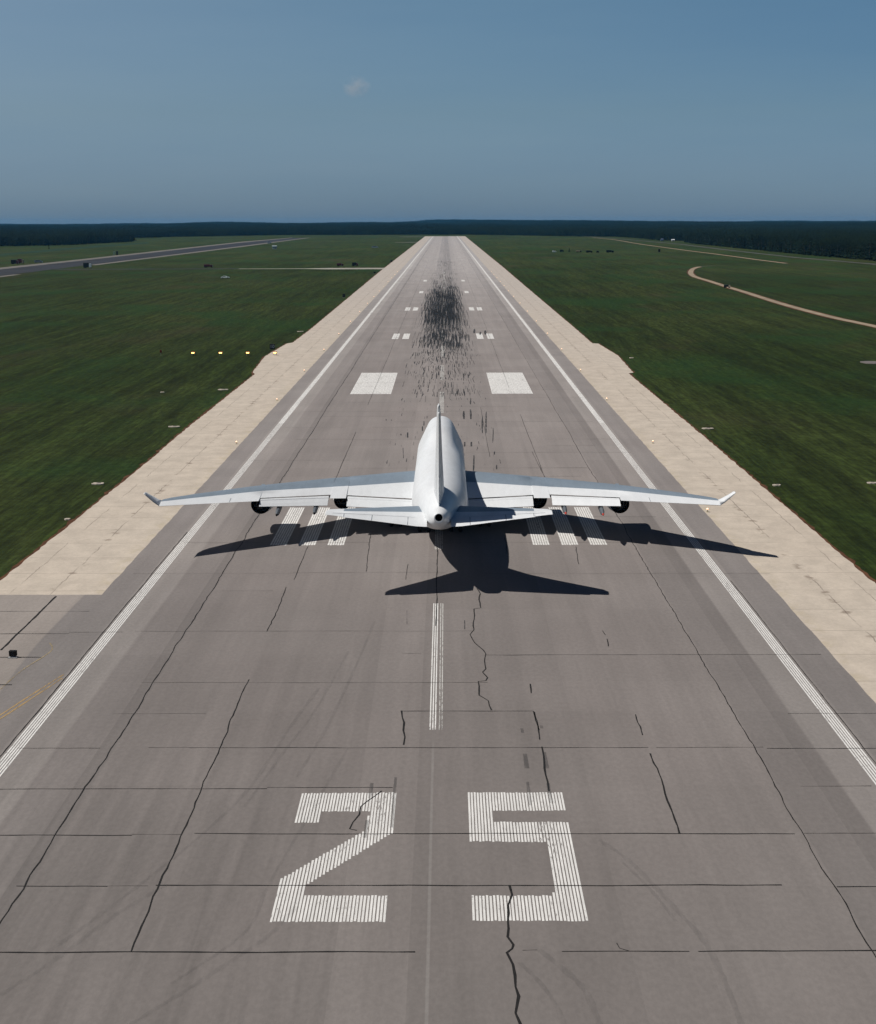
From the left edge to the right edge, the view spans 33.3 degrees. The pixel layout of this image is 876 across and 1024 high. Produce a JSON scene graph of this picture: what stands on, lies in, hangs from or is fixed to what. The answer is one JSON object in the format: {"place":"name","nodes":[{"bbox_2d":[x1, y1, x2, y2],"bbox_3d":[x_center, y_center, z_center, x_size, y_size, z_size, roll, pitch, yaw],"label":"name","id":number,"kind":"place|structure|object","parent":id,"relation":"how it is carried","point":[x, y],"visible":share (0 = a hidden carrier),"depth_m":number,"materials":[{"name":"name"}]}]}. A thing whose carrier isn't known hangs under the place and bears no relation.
{"place":"outdoors","nodes":[
{"label":"outdoors","id":0,"kind":"place"},
{"bbox_2d":[11,260,18,263],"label":"parked truck","id":1,"kind":"object","parent":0,"point":[14,261],"visible":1,"depth_m":1319.76,"materials":[{"name":"black metal"}]},
{"bbox_2d":[0,595,100,703],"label":"runway turn pad","id":2,"kind":"object","parent":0,"point":[63,614],"visible":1,"depth_m":136.95,"materials":[{"name":"concrete"}]},
{"bbox_2d":[8,650,18,657],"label":"guidance sign","id":3,"kind":"object","parent":2,"relation":"on","point":[12,653],"visible":1,"depth_m":126.98,"materials":[{"name":"grey metal"}]},
{"bbox_2d":[1,643,52,688],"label":"yellow lead line","id":4,"kind":"object","parent":2,"relation":"on","point":[33,662],"visible":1,"depth_m":126.38,"materials":[{"name":"yellow paint"}]},
{"bbox_2d":[54,269,88,269],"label":"taxiway","id":5,"kind":"structure","parent":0,"point":[71,269],"depth_m":1167.94,"materials":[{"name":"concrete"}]},
{"bbox_2d":[0,242,147,255],"bbox_3d":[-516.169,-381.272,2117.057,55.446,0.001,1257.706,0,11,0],"label":"drainage strip","id":6,"kind":"object","parent":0,"point":[15,253],"visible":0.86,"depth_m":2022.43,"materials":[{"name":"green plant"}]},
{"bbox_2d":[83,263,91,267],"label":"parked truck","id":7,"kind":"object","parent":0,"point":[85,265],"visible":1,"depth_m":1207.61,"materials":[{"name":"black metal"}]},
{"bbox_2d":[91,482,103,484],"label":"concrete pad","id":8,"kind":"object","parent":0,"point":[98,483],"visible":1,"depth_m":211.29,"materials":[{"name":"concrete"}]},
{"bbox_2d":[0,238,299,275],"bbox_3d":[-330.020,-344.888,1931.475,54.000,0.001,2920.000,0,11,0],"label":"old runway","id":9,"kind":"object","parent":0,"point":[10,271],"visible":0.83,"depth_m":1477.83,"materials":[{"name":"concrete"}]},
{"bbox_2d":[0,238,285,268],"bbox_3d":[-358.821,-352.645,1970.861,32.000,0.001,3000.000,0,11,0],"label":"old runway edge","id":10,"kind":"object","parent":9,"relation":"on","point":[122,255],"visible":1,"depth_m":1604.24,"materials":[{"name":"grey concrete"}]},
{"bbox_2d":[93,238,304,264],"bbox_3d":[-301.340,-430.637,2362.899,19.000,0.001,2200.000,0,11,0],"label":"old runway edge","id":11,"kind":"object","parent":9,"relation":"on","point":[191,252],"visible":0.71,"depth_m":1801.36,"materials":[{"name":"grey concrete"}]},
{"bbox_2d":[0,237,423,579],"bbox_3d":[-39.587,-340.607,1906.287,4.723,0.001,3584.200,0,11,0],"label":"soil verge","id":12,"kind":"structure","parent":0,"point":[69,522],"depth_m":218.51,"materials":[{"name":"soil"}]},
{"bbox_2d":[0,236,430,594],"bbox_3d":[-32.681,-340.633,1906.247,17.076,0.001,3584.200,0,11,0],"label":"shoulder","id":13,"kind":"object","parent":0,"point":[97,548],"visible":0.98,"depth_m":215.00},
{"bbox_2d":[287,268,383,268],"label":"taxiway","id":14,"kind":"structure","parent":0,"point":[335,268],"depth_m":1176.38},
{"bbox_2d":[0,236,875,1023],"bbox_3d":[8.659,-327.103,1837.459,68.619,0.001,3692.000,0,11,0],"label":"runway","id":15,"kind":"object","parent":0,"point":[430,950],"visible":0.95,"depth_m":103.84,"materials":[{"name":"concrete"}]},
{"bbox_2d":[0,675,62,718],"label":"yellow lead line","id":16,"kind":"object","parent":15,"relation":"on","point":[27,700],"visible":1,"depth_m":115.69,"materials":[{"name":"paint"}]},
{"bbox_2d":[0,240,429,775],"bbox_3d":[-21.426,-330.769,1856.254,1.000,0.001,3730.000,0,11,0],"label":"runway side stripe","id":17,"kind":"object","parent":15,"relation":"on","point":[303,395],"visible":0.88,"depth_m":145.39,"materials":[{"name":"white paint"}]},
{"bbox_2d":[270,507,303,544],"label":"touchdown marking","id":18,"kind":"object","parent":15,"relation":"on","point":[287,526],"visible":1,"depth_m":180.85,"materials":[{"name":"white paint"}]},
{"bbox_2d":[299,507,329,544],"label":"touchdown marking","id":19,"kind":"object","parent":15,"relation":"on","point":[312,525],"visible":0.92,"depth_m":180.51,"materials":[{"name":"white paint"}]},
{"bbox_2d":[270,792,395,921],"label":"runway number two","id":20,"kind":"structure","parent":15,"relation":"on","point":[329,898],"depth_m":85.38,"materials":[{"name":"white paint"}]},
{"bbox_2d":[328,507,355,544],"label":"touchdown marking","id":21,"kind":"object","parent":15,"relation":"on","point":[339,525],"visible":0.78,"depth_m":179.00,"materials":[{"name":"white paint"}]},
{"bbox_2d":[350,373,396,393],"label":"aiming point marking","id":22,"kind":"object","parent":15,"relation":"on","point":[361,387],"visible":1,"depth_m":341.11,"materials":[{"name":"white paint"}]},
{"bbox_2d":[119,324,645,713],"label":"pavement joints","id":23,"kind":"object","parent":15,"relation":"on","point":[369,542],"visible":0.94,"depth_m":172.33,"materials":[{"name":"black asphalt"}]},
{"bbox_2d":[402,334,409,338],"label":"touchdown marking","id":24,"kind":"object","parent":15,"relation":"on","point":[406,336],"visible":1,"depth_m":480.04,"materials":[{"name":"white paint"}]},
{"bbox_2d":[429,603,437,729],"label":"centreline marking","id":25,"kind":"object","parent":15,"relation":"on","point":[434,669],"visible":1,"depth_m":123.14,"materials":[{"name":"white paint"}]},
{"bbox_2d":[0,252,875,1023],"bbox_3d":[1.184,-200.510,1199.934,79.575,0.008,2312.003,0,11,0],"label":"crack seal","id":26,"kind":"object","parent":15,"relation":"on","point":[404,742],"visible":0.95,"depth_m":97.58,"materials":[{"name":"black asphalt"}]},
{"bbox_2d":[435,529,442,548],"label":"centreline marking","id":27,"kind":"object","parent":15,"relation":"on","point":[438,538],"visible":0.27,"depth_m":174.35,"materials":[{"name":"white paint"}]},
{"bbox_2d":[144,403,735,531],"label":"jet airliner","id":28,"kind":"object","parent":15,"relation":"on","point":[439,485],"visible":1,"depth_m":174.49,"materials":[{"name":"white metal"}]},
{"bbox_2d":[439,603,442,729],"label":"centreline marking","id":29,"kind":"object","parent":15,"relation":"on","point":[440,662],"visible":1,"depth_m":125.23,"materials":[{"name":"white paint"}]},
{"bbox_2d":[439,392,443,412],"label":"centreline marking","id":30,"kind":"object","parent":15,"relation":"on","point":[441,406],"visible":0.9,"depth_m":300.95,"materials":[{"name":"white paint"}]},
{"bbox_2d":[386,285,500,628],"bbox_3d":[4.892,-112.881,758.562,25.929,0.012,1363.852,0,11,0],"label":"tyre marks","id":31,"kind":"object","parent":15,"relation":"on","point":[438,324],"visible":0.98,"depth_m":487.87,"materials":[{"name":"grey rubber"}]},
{"bbox_2d":[476,333,483,338],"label":"touchdown marking","id":32,"kind":"object","parent":15,"relation":"on","point":[479,336],"visible":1,"depth_m":479.26,"materials":[{"name":"white paint"}]},
{"bbox_2d":[486,333,493,338],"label":"touchdown marking","id":33,"kind":"object","parent":15,"relation":"on","point":[490,335],"visible":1,"depth_m":483.32,"materials":[{"name":"white paint"}]},
{"bbox_2d":[487,372,532,393],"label":"aiming point marking","id":34,"kind":"object","parent":15,"relation":"on","point":[495,383],"visible":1,"depth_m":340.43,"materials":[{"name":"white paint"}]},
{"bbox_2d":[468,792,587,920],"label":"runway number five","id":35,"kind":"object","parent":15,"relation":"on","point":[536,897],"visible":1,"depth_m":88.16,"materials":[{"name":"white paint"}]},
{"bbox_2d":[523,507,548,544],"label":"touchdown marking","id":36,"kind":"object","parent":15,"relation":"on","point":[537,533],"visible":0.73,"depth_m":178.16,"materials":[{"name":"white paint"}]},
{"bbox_2d":[549,507,577,544],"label":"touchdown marking","id":37,"kind":"object","parent":15,"relation":"on","point":[558,521],"visible":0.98,"depth_m":180.44,"materials":[{"name":"white paint"}]},
{"bbox_2d":[574,507,606,544],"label":"touchdown marking","id":38,"kind":"object","parent":15,"relation":"on","point":[588,523],"visible":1,"depth_m":180.99,"materials":[{"name":"white paint"}]},
{"bbox_2d":[457,236,875,784],"bbox_3d":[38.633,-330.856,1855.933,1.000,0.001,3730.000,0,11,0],"label":"runway side stripe","id":39,"kind":"object","parent":15,"relation":"on","point":[581,396],"visible":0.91,"depth_m":143.31,"materials":[{"name":"white paint"}]},
{"bbox_2d":[0,234,875,579],"bbox_3d":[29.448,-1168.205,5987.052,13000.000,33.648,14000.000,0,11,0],"label":"grass field","id":40,"kind":"structure","parent":0,"point":[770,394],"depth_m":457.56,"materials":[{"name":"green plant"}]},
{"bbox_2d":[0,219,875,259],"bbox_3d":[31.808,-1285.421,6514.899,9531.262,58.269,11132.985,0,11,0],"label":"forest","id":41,"kind":"object","parent":40,"relation":"on","point":[853,231],"visible":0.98,"depth_m":4053.38,"materials":[{"name":"green plant"}]},
{"bbox_2d":[787,236,793,253],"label":"forest tree","id":42,"kind":"object","parent":40,"relation":"on","point":[790,250],"visible":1,"depth_m":1662.71,"materials":[{"name":"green plant"}]},
{"bbox_2d":[807,242,811,254],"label":"forest tree","id":43,"kind":"object","parent":40,"relation":"on","point":[809,252],"visible":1,"depth_m":1575.78,"materials":[{"name":"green plant"}]},
{"bbox_2d":[815,240,818,254],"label":"forest tree","id":44,"kind":"object","parent":40,"relation":"on","point":[816,252],"visible":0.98,"depth_m":1542.65,"materials":[{"name":"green plant"}]},
{"bbox_2d":[819,238,823,254],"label":"forest tree","id":45,"kind":"object","parent":40,"relation":"on","point":[821,247],"visible":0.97,"depth_m":1525.24,"materials":[{"name":"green plant"}]},
{"bbox_2d":[823,239,827,256],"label":"forest tree","id":46,"kind":"object","parent":40,"relation":"on","point":[825,253],"visible":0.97,"depth_m":1508.45,"materials":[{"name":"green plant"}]},
{"bbox_2d":[827,243,833,256],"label":"forest tree","id":47,"kind":"object","parent":40,"relation":"on","point":[830,254],"visible":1,"depth_m":1491.33,"materials":[{"name":"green plant"}]},
{"bbox_2d":[834,239,838,256],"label":"forest tree","id":48,"kind":"object","parent":40,"relation":"on","point":[837,250],"visible":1,"depth_m":1477.13,"materials":[{"name":"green plant"}]},
{"bbox_2d":[844,242,849,257],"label":"forest tree","id":49,"kind":"object","parent":40,"relation":"on","point":[845,251],"visible":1,"depth_m":1437.56,"materials":[{"name":"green plant"}]},
{"bbox_2d":[848,241,852,257],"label":"forest tree","id":50,"kind":"object","parent":40,"relation":"on","point":[849,254],"visible":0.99,"depth_m":1426.11,"materials":[{"name":"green plant"}]},
{"bbox_2d":[853,240,858,258],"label":"forest tree","id":51,"kind":"object","parent":40,"relation":"on","point":[856,256],"visible":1,"depth_m":1409.74,"materials":[{"name":"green plant"}]},
{"bbox_2d":[859,240,864,258],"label":"forest tree","id":52,"kind":"object","parent":40,"relation":"on","point":[860,252],"visible":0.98,"depth_m":1398.37,"materials":[{"name":"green plant"}]},
{"bbox_2d":[865,238,872,259],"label":"forest tree","id":53,"kind":"object","parent":40,"relation":"on","point":[871,251],"visible":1,"depth_m":1363.33,"materials":[{"name":"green plant"}]},
{"bbox_2d":[0,0,875,223],"label":"sky","id":54,"kind":"structure","parent":0,"point":[112,111],"materials":[{"name":"blue"}]},
{"bbox_2d":[459,236,875,702],"bbox_3d":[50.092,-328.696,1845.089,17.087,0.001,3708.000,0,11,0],"label":"shoulder","id":55,"kind":"object","parent":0,"point":[823,589],"visible":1,"depth_m":188.90},
{"bbox_2d":[465,236,875,582],"bbox_3d":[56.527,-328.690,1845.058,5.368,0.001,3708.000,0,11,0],"label":"soil verge","id":56,"kind":"structure","parent":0,"point":[866,574],"depth_m":217.17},
{"bbox_2d":[601,238,783,262],"bbox_3d":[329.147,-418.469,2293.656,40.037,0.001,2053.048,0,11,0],"label":"gravel track","id":57,"kind":"structure","parent":0,"point":[702,252],"depth_m":1703.15,"materials":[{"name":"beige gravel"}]},
{"bbox_2d":[586,236,875,264],"bbox_3d":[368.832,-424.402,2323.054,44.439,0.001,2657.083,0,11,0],"label":"perimeter track","id":58,"kind":"structure","parent":0,"point":[752,252],"depth_m":1670.71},
{"bbox_2d":[686,267,875,327],"bbox_3d":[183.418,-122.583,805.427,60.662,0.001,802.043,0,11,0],"label":"gravel track","id":59,"kind":"structure","parent":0,"point":[690,271],"depth_m":673.69,"materials":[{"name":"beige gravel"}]},
{"bbox_2d":[860,361,875,363],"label":"concrete pad","id":60,"kind":"object","parent":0,"point":[869,362],"visible":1,"depth_m":387.94,"materials":[{"name":"concrete"}]}
]}

